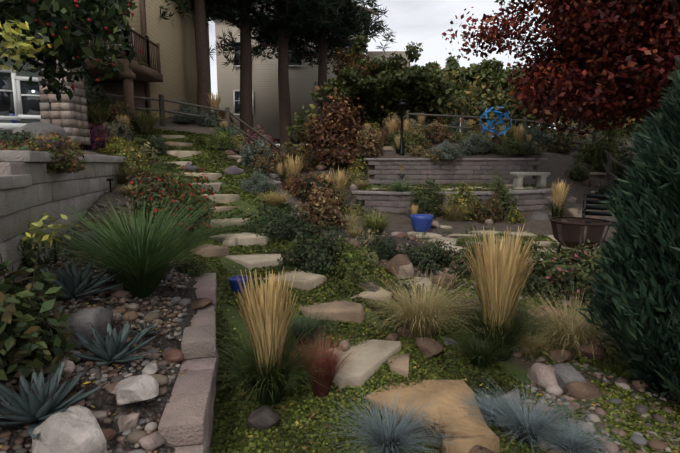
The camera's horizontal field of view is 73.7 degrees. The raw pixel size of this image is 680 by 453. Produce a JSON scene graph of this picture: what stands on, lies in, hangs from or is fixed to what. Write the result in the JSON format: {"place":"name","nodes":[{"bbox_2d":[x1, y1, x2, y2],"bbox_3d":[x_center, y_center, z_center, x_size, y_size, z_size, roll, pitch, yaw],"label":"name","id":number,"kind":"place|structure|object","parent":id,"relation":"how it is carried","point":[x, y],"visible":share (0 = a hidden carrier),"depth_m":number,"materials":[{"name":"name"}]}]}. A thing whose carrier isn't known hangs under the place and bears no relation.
{"place":"outdoors","nodes":[
{"label":"outdoors","id":0,"kind":"place"},
{"bbox_2d":[28,0,99,41],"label":"crabapple branches","id":1,"kind":"object","parent":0,"point":[71,22],"visible":0.1,"depth_m":2.79,"materials":[{"name":"brown wood"}]},
{"bbox_2d":[151,135,499,452],"bbox_3d":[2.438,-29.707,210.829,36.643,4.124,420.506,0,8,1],"label":"flagstone path","id":2,"kind":"structure","parent":0,"point":[370,356],"depth_m":3.76,"materials":[{"name":"beige stone"}]},
{"bbox_2d":[0,117,679,452],"bbox_3d":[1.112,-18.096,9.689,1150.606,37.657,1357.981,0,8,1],"label":"ground","id":3,"kind":"structure","parent":0,"point":[555,164],"depth_m":4.17,"materials":[{"name":"green plant"}]},
{"bbox_2d":[0,150,127,292],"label":"retaining wall","id":4,"kind":"structure","parent":3,"relation":"on","point":[28,185],"depth_m":4.25,"materials":[{"name":"grey concrete"}]},
{"bbox_2d":[38,22,90,144],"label":"stone pier","id":5,"kind":"structure","parent":3,"relation":"on","point":[67,114],"depth_m":9.15,"materials":[{"name":"beige stone"}]},
{"bbox_2d":[0,0,142,249],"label":"crabapple tree leaves","id":6,"kind":"object","parent":3,"relation":"on","point":[61,39],"visible":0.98,"depth_m":2.86,"materials":[{"name":"green plant"}]},
{"bbox_2d":[0,146,162,439],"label":"agave plants","id":7,"kind":"object","parent":3,"relation":"on","point":[39,402],"visible":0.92,"depth_m":2.84,"materials":[{"name":"green plant"}]},
{"bbox_2d":[158,273,218,452],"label":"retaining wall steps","id":8,"kind":"structure","parent":3,"relation":"on","point":[185,423],"depth_m":2.94,"materials":[{"name":"grey stone"}]},
{"bbox_2d":[0,0,409,143],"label":"house siding","id":9,"kind":"object","parent":3,"relation":"on","point":[178,59],"visible":0.17,"depth_m":21.63,"materials":[{"name":"beige paint"}]},
{"bbox_2d":[0,0,345,129],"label":"house trim","id":10,"kind":"structure","parent":9,"relation":"attached to","point":[17,95],"depth_m":10.63,"materials":[{"name":"white paint"}]},
{"bbox_2d":[0,31,353,115],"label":"window","id":11,"kind":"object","parent":10,"relation":"in","point":[30,105],"visible":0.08,"depth_m":10.65,"materials":[{"name":"glass"}]},
{"bbox_2d":[83,4,409,120],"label":"house decks","id":12,"kind":"object","parent":9,"relation":"attached to","point":[134,71],"visible":0.23,"depth_m":14.68,"materials":[{"name":"brown wood"}]},
{"bbox_2d":[10,114,432,293],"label":"glazed pots","id":13,"kind":"object","parent":3,"relation":"on","point":[422,222],"visible":0.44,"depth_m":8.79,"materials":[{"name":"ceramic"}]},
{"bbox_2d":[149,0,396,73],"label":"pine tree needles","id":14,"kind":"object","parent":3,"relation":"on","point":[314,15],"visible":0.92,"depth_m":23.46,"materials":[{"name":"green plant"}]},
{"bbox_2d":[52,178,505,452],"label":"path lights","id":15,"kind":"object","parent":3,"relation":"on","point":[111,179],"visible":0.52,"depth_m":4.19,"materials":[{"name":"metal"}]},
{"bbox_2d":[194,0,376,147],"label":"tree trunks","id":16,"kind":"object","parent":3,"relation":"on","point":[204,81],"visible":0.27,"depth_m":23.17,"materials":[{"name":"brown plant"}]},
{"bbox_2d":[0,92,634,452],"bbox_3d":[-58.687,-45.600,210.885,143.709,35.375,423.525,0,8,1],"label":"ornamental grasses","id":17,"kind":"object","parent":3,"relation":"on","point":[140,265],"visible":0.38,"depth_m":3.92,"materials":[{"name":"green plant"}]},
{"bbox_2d":[0,78,635,380],"bbox_3d":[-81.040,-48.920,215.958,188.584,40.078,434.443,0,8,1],"label":"shrubs","id":18,"kind":"object","parent":3,"relation":"on","point":[26,336],"visible":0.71,"depth_m":7.51,"materials":[{"name":"green plant"}]},
{"bbox_2d":[12,122,652,452],"bbox_3d":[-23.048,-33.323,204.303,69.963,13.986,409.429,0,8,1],"label":"boulders","id":19,"kind":"object","parent":3,"relation":"on","point":[75,429],"visible":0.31,"depth_m":3.25,"materials":[{"name":"stone"}]},
{"bbox_2d":[0,194,679,452],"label":"pebbles","id":20,"kind":"object","parent":3,"relation":"on","point":[136,434],"visible":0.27,"depth_m":3.40,"materials":[{"name":"gravel"}]},
{"bbox_2d":[0,190,679,452],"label":"fallen leaves","id":21,"kind":"object","parent":3,"relation":"on","point":[243,439],"visible":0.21,"depth_m":3.60,"materials":[{"name":"brown plant"}]},
{"bbox_2d":[90,88,631,189],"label":"rail fences","id":22,"kind":"object","parent":3,"relation":"on","point":[228,113],"visible":0.5,"depth_m":16.07,"materials":[{"name":"brown wood"}]},
{"bbox_2d":[398,102,406,155],"bbox_3d":[2.032,-3.177,14.852,0.320,1.747,0.304,0,8,1],"label":"lamp post","id":23,"kind":"object","parent":3,"relation":"on","point":[402,105],"visible":0.98,"depth_m":14.80,"materials":[{"name":"metal"}]},
{"bbox_2d":[128,127,679,452],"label":"thyme groundcover plants","id":24,"kind":"object","parent":3,"relation":"on","point":[198,140],"visible":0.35,"depth_m":3.92,"materials":[{"name":"green plant"}]},
{"bbox_2d":[352,188,555,214],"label":"lower retaining wall","id":25,"kind":"structure","parent":3,"relation":"on","point":[394,202],"depth_m":11.12,"materials":[{"name":"grey stone"}]},
{"bbox_2d":[365,158,547,186],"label":"retaining wall","id":26,"kind":"structure","parent":3,"relation":"on","point":[466,170],"depth_m":14.44,"materials":[{"name":"grey stone"}]},
{"bbox_2d":[286,35,652,141],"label":"tree leaves","id":27,"kind":"object","parent":3,"relation":"on","point":[473,89],"visible":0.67,"depth_m":21.30,"materials":[{"name":"green plant"}]},
{"bbox_2d":[351,54,594,126],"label":"treeline trunks","id":28,"kind":"object","parent":3,"relation":"on","point":[410,111],"visible":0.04,"depth_m":21.54,"materials":[{"name":"brown plant"}]},
{"bbox_2d":[371,172,608,291],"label":"patio stones","id":29,"kind":"object","parent":3,"relation":"on","point":[452,237],"visible":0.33,"depth_m":8.26,"materials":[{"name":"beige stone"}]},
{"bbox_2d":[479,107,511,141],"bbox_3d":[5.280,-3.263,15.430,1.082,1.542,1.080,0,8,1],"label":"wind sculpture","id":30,"kind":"object","parent":3,"relation":"on","point":[506,114],"visible":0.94,"depth_m":15.32,"materials":[{"name":"metal"}]},
{"bbox_2d":[510,172,549,187],"bbox_3d":[5.581,-1.359,13.341,1.050,0.475,0.400,-1,8,-6],"label":"stone bench","id":31,"kind":"object","parent":3,"relation":"on","point":[541,177],"visible":0.83,"depth_m":13.18,"materials":[{"name":"grey stone"}]},
{"bbox_2d":[474,0,679,106],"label":"branches","id":32,"kind":"object","parent":3,"relation":"on","point":[675,28],"visible":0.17,"depth_m":11.00,"materials":[{"name":"brown plant"}]},
{"bbox_2d":[442,0,679,134],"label":"maple tree leaves","id":33,"kind":"object","parent":32,"relation":"attached to","point":[611,27],"visible":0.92,"depth_m":10.25,"materials":[{"name":"red plant"}]},
{"bbox_2d":[549,217,611,254],"bbox_3d":[3.613,0.209,6.871,0.837,0.615,0.837,0,8,1],"label":"fire pit","id":34,"kind":"object","parent":3,"relation":"on","point":[569,233],"visible":0.92,"depth_m":6.65,"materials":[{"name":"brown metal"}]},
{"bbox_2d":[581,193,625,243],"bbox_3d":[4.627,-0.076,7.520,1.100,0.900,0.500,4,9,29],"label":"garden bench","id":35,"kind":"object","parent":3,"relation":"on","point":[589,207],"visible":0.21,"depth_m":7.83,"materials":[{"name":"metal"}]},
{"bbox_2d":[577,55,679,404],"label":"juniper tree","id":36,"kind":"object","parent":3,"relation":"on","point":[638,280],"visible":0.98,"depth_m":3.45,"materials":[{"name":"green plant"}]},
{"bbox_2d":[209,0,554,145],"label":"sky","id":37,"kind":"structure","parent":0,"point":[424,22],"materials":[{"name":"white"}]}
]}

